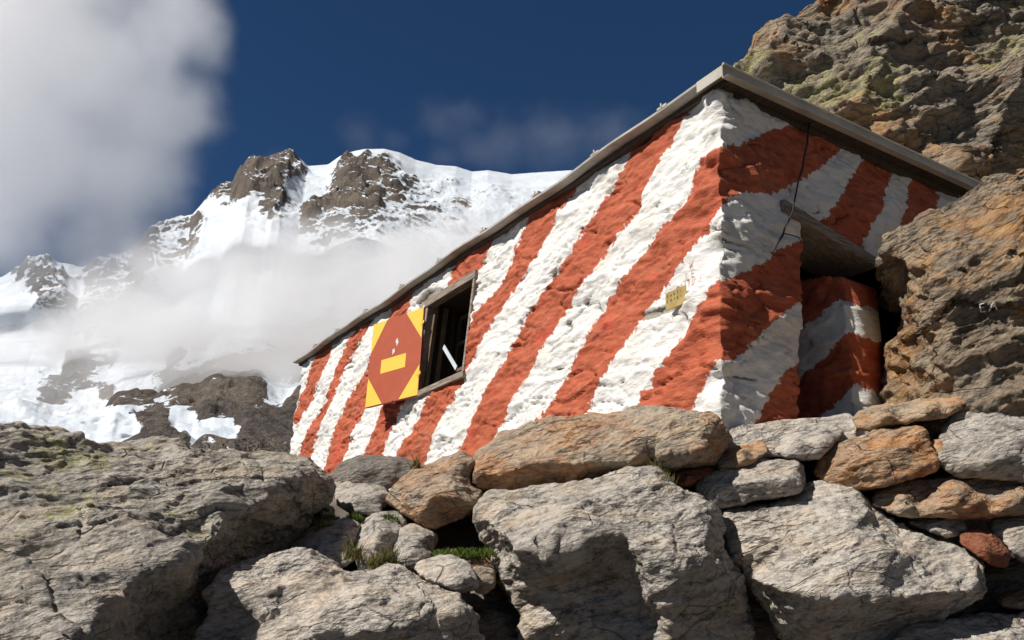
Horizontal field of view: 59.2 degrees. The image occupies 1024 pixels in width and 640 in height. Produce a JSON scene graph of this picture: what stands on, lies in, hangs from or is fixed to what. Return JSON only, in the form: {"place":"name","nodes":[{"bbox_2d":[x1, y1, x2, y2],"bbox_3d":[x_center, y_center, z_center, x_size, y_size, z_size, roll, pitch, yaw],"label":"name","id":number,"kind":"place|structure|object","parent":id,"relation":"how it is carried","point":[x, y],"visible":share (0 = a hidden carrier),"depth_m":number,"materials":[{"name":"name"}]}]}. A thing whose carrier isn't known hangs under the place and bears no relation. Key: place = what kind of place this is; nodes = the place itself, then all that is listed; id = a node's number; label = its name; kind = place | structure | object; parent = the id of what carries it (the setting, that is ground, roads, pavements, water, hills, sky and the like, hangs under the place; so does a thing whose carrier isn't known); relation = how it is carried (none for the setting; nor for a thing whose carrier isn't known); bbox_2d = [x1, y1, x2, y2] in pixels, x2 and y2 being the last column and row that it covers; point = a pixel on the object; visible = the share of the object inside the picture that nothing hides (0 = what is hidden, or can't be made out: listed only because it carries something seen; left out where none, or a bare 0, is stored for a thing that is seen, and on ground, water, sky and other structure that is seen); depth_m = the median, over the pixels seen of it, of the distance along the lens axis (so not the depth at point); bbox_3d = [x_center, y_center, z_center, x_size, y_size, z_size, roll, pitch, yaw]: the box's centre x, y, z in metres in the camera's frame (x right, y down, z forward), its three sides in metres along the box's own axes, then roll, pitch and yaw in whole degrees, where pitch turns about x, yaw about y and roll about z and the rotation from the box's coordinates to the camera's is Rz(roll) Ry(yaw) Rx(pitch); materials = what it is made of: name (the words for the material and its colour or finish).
{"place":"outdoors","nodes":[
{"label":"outdoors","id":0,"kind":"place"},
{"bbox_2d":[0,148,572,453],"bbox_3d":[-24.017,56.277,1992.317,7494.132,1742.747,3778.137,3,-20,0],"label":"mountain","id":1,"kind":"structure","parent":0,"point":[215,315],"depth_m":1402.20,"materials":[{"name":"white snow"}]},
{"bbox_2d":[0,0,816,276],"label":"sky","id":2,"kind":"structure","parent":0,"point":[119,119],"materials":[{"name":"blue"}]},
{"bbox_2d":[307,490,1012,579],"bbox_3d":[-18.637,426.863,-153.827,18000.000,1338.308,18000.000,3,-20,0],"label":"ground","id":3,"kind":"structure","parent":0,"point":[460,533],"depth_m":5.37,"materials":[{"name":"green plant"}]},
{"bbox_2d":[0,421,335,639],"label":"boulder","id":4,"kind":"object","parent":3,"relation":"on","point":[149,538],"visible":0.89,"depth_m":3.98,"materials":[{"name":"grey stone"}]},
{"bbox_2d":[193,547,484,639],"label":"boulder","id":5,"kind":"object","parent":3,"relation":"on","point":[299,593],"visible":1,"depth_m":3.86,"materials":[{"name":"grey stone"}]},
{"bbox_2d":[289,517,360,567],"bbox_3d":[-1.026,1.233,4.947,0.388,0.327,0.871,7,-20,-12],"label":"stone","id":6,"kind":"object","parent":5,"relation":"on","point":[326,541],"visible":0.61,"depth_m":4.75,"materials":[{"name":"grey stone"}]},
{"bbox_2d":[308,505,335,527],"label":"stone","id":7,"kind":"object","parent":6,"relation":"on","point":[322,512],"visible":0.2,"depth_m":5.17,"materials":[{"name":"grey stone"}]},
{"bbox_2d":[354,511,407,570],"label":"stone","id":8,"kind":"object","parent":5,"relation":"on","point":[375,530],"visible":0.58,"depth_m":4.79,"materials":[{"name":"grey stone"}]},
{"bbox_2d":[333,481,388,515],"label":"stone","id":9,"kind":"object","parent":8,"relation":"on","point":[362,498],"visible":0.78,"depth_m":5.26,"materials":[{"name":"grey stone"}]},
{"bbox_2d":[329,455,415,488],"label":"stone","id":10,"kind":"object","parent":9,"relation":"on","point":[388,472],"visible":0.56,"depth_m":5.47,"materials":[{"name":"grey stone"}]},
{"bbox_2d":[393,523,437,571],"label":"stone","id":11,"kind":"object","parent":5,"relation":"on","point":[417,541],"visible":0.73,"depth_m":4.62,"materials":[{"name":"grey stone"}]},
{"bbox_2d":[385,452,483,528],"bbox_3d":[-0.450,0.990,5.225,0.536,0.498,0.875,8,-21,-16],"label":"stone","id":12,"kind":"object","parent":11,"relation":"on","point":[441,492],"visible":0.98,"depth_m":4.94,"materials":[{"name":"brown stone"}]},
{"bbox_2d":[414,554,478,592],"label":"stone","id":13,"kind":"object","parent":5,"relation":"on","point":[451,572],"visible":0.98,"depth_m":4.31,"materials":[{"name":"grey stone"}]},
{"bbox_2d":[318,507,497,560],"bbox_3d":[-0.644,1.130,4.855,1.214,0.329,0.214,-8,-22,26],"label":"moss","id":14,"kind":"object","parent":13,"relation":"on","point":[474,553],"visible":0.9,"depth_m":4.60,"materials":[{"name":"green plant"}]},
{"bbox_2d":[312,450,678,569],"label":"grass","id":15,"kind":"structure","parent":5,"relation":"on","point":[352,553],"depth_m":4.50,"materials":[{"name":"green plant"}]},
{"bbox_2d":[461,584,520,639],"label":"stone","id":16,"kind":"object","parent":3,"relation":"on","point":[495,609],"visible":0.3,"depth_m":4.65,"materials":[{"name":"grey stone"}]},
{"bbox_2d":[461,555,496,594],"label":"stone","id":17,"kind":"object","parent":16,"relation":"on","point":[484,570],"visible":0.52,"depth_m":4.50,"materials":[{"name":"stone"}]},
{"bbox_2d":[472,465,755,639],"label":"boulder","id":18,"kind":"object","parent":3,"relation":"on","point":[633,553],"visible":0.98,"depth_m":4.35,"materials":[{"name":"grey stone"}]},
{"bbox_2d":[471,405,732,491],"bbox_3d":[0.517,0.802,5.306,1.563,0.639,0.917,-4,-21,19],"label":"boulder","id":19,"kind":"object","parent":18,"relation":"on","point":[548,449],"visible":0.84,"depth_m":4.98,"materials":[{"name":"brown stone"}]},
{"bbox_2d":[670,466,712,488],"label":"stone","id":20,"kind":"object","parent":18,"relation":"on","point":[689,477],"visible":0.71,"depth_m":4.87,"materials":[{"name":"brown stone"}]},
{"bbox_2d":[290,62,1014,586],"bbox_3d":[1.069,1.456,9.972,5.121,3.406,8.559,14,-23,-29],"label":"mountain hut","id":21,"kind":"object","parent":3,"relation":"on","point":[550,300],"visible":0.56,"depth_m":6.54,"materials":[{"name":"paint"}]},
{"bbox_2d":[409,269,477,399],"bbox_3d":[-0.648,0.165,8.855,0.176,1.093,1.106,14,-23,-29],"label":"window frame","id":22,"kind":"structure","parent":21,"relation":"in","point":[469,280],"depth_m":8.92,"materials":[{"name":"grey wood"}]},
{"bbox_2d":[665,285,686,310],"bbox_3d":[1.057,-0.141,5.811,0.015,0.122,0.189,14,-23,-29],"label":"plaque","id":23,"kind":"object","parent":21,"relation":"attached to","point":[675,298],"visible":1,"depth_m":5.80,"materials":[{"name":"gold metal"}]},
{"bbox_2d":[773,122,809,251],"bbox_3d":[1.921,-0.942,6.173,0.511,1.186,0.051,14,-23,-29],"label":"cable","id":24,"kind":"object","parent":21,"relation":"hanging from","point":[786,224],"visible":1,"depth_m":6.13,"materials":[{"name":"black rubber"}]},
{"bbox_2d":[746,587,776,639],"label":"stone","id":25,"kind":"object","parent":3,"relation":"on","point":[762,628],"visible":0.05,"depth_m":4.98,"materials":[{"name":"grey stone"}]},
{"bbox_2d":[722,480,986,639],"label":"boulder","id":26,"kind":"object","parent":3,"relation":"on","point":[819,560],"visible":0.97,"depth_m":4.36,"materials":[{"name":"grey stone"}]},
{"bbox_2d":[693,458,805,508],"bbox_3d":[1.301,0.906,5.021,0.616,0.361,0.729,3,-20,0],"label":"stone","id":27,"kind":"object","parent":26,"relation":"on","point":[764,479],"visible":0.83,"depth_m":4.74,"materials":[{"name":"grey stone"}]},
{"bbox_2d":[713,441,767,470],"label":"stone","id":28,"kind":"object","parent":27,"relation":"on","point":[736,457],"visible":0.9,"depth_m":4.94,"materials":[{"name":"brown stone"}]},
{"bbox_2d":[727,413,857,458],"bbox_3d":[1.668,0.733,5.511,0.929,0.439,0.934,3,-20,0],"label":"stone","id":29,"kind":"object","parent":27,"relation":"on","point":[768,433],"visible":0.45,"depth_m":5.17,"materials":[{"name":"grey stone"}]},
{"bbox_2d":[775,423,843,460],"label":"stone","id":30,"kind":"object","parent":27,"relation":"on","point":[813,441],"visible":0.89,"depth_m":4.98,"materials":[{"name":"grey stone"}]},
{"bbox_2d":[813,423,940,492],"bbox_3d":[2.042,0.783,5.115,0.756,0.462,0.703,3,-20,0],"label":"stone","id":31,"kind":"object","parent":26,"relation":"on","point":[873,460],"visible":0.95,"depth_m":4.82,"materials":[{"name":"brown stone"}]},
{"bbox_2d":[852,396,964,431],"bbox_3d":[2.309,0.542,5.261,0.668,0.280,0.575,3,-20,0],"label":"stone","id":32,"kind":"object","parent":31,"relation":"on","point":[888,416],"visible":0.91,"depth_m":5.10,"materials":[{"name":"brown stone"}]},
{"bbox_2d":[908,518,966,537],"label":"stone","id":33,"kind":"object","parent":26,"relation":"on","point":[948,528],"visible":0.77,"depth_m":4.69,"materials":[{"name":"grey stone"}]},
{"bbox_2d":[960,528,1009,567],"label":"stone","id":34,"kind":"object","parent":26,"relation":"on","point":[987,546],"visible":1,"depth_m":4.50,"materials":[{"name":"red stone"}]},
{"bbox_2d":[988,517,1023,562],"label":"stone","id":35,"kind":"object","parent":34,"relation":"on","point":[1008,532],"visible":0.85,"depth_m":4.61,"materials":[{"name":"grey stone"}]},
{"bbox_2d":[871,473,1023,520],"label":"stone","id":36,"kind":"object","parent":35,"relation":"on","point":[948,496],"visible":0.88,"depth_m":4.69,"materials":[{"name":"brown stone"}]},
{"bbox_2d":[938,411,1023,482],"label":"stone","id":37,"kind":"object","parent":36,"relation":"on","point":[985,446],"visible":0.82,"depth_m":4.78,"materials":[{"name":"grey stone"}]},
{"bbox_2d":[930,439,942,452],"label":"stone","id":38,"kind":"object","parent":37,"relation":"on","point":[937,445],"visible":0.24,"depth_m":4.92,"materials":[{"name":"brown stone"}]},
{"bbox_2d":[733,0,1023,181],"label":"cliff","id":39,"kind":"structure","parent":3,"relation":"on","point":[941,81],"depth_m":9.60,"materials":[{"name":"brown stone"}]},
{"bbox_2d":[875,173,1023,478],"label":"boulder","id":40,"kind":"object","parent":3,"relation":"on","point":[950,276],"visible":0.62,"depth_m":5.30,"materials":[{"name":"brown stone"}]},
{"bbox_2d":[892,610,1023,639],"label":"stone","id":41,"kind":"object","parent":3,"relation":"on","point":[994,626],"visible":1,"depth_m":4.34,"materials":[{"name":"grey stone"}]},
{"bbox_2d":[943,558,1023,620],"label":"stone","id":42,"kind":"object","parent":41,"relation":"on","point":[999,580],"visible":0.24,"depth_m":4.88,"materials":[{"name":"grey stone"}]},
{"bbox_2d":[782,460,991,558],"bbox_3d":[2.077,1.104,5.436,1.978,0.938,0.644,3,-20,0],"label":"stone","id":43,"kind":"object","parent":42,"relation":"on","point":[809,465],"visible":0.02,"depth_m":5.26,"materials":[{"name":"grey stone"}]},
{"bbox_2d":[997,588,1023,610],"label":"stone","id":44,"kind":"object","parent":41,"relation":"on","point":[1012,599],"visible":1,"depth_m":4.63,"materials":[{"name":"grey stone"}]}
]}

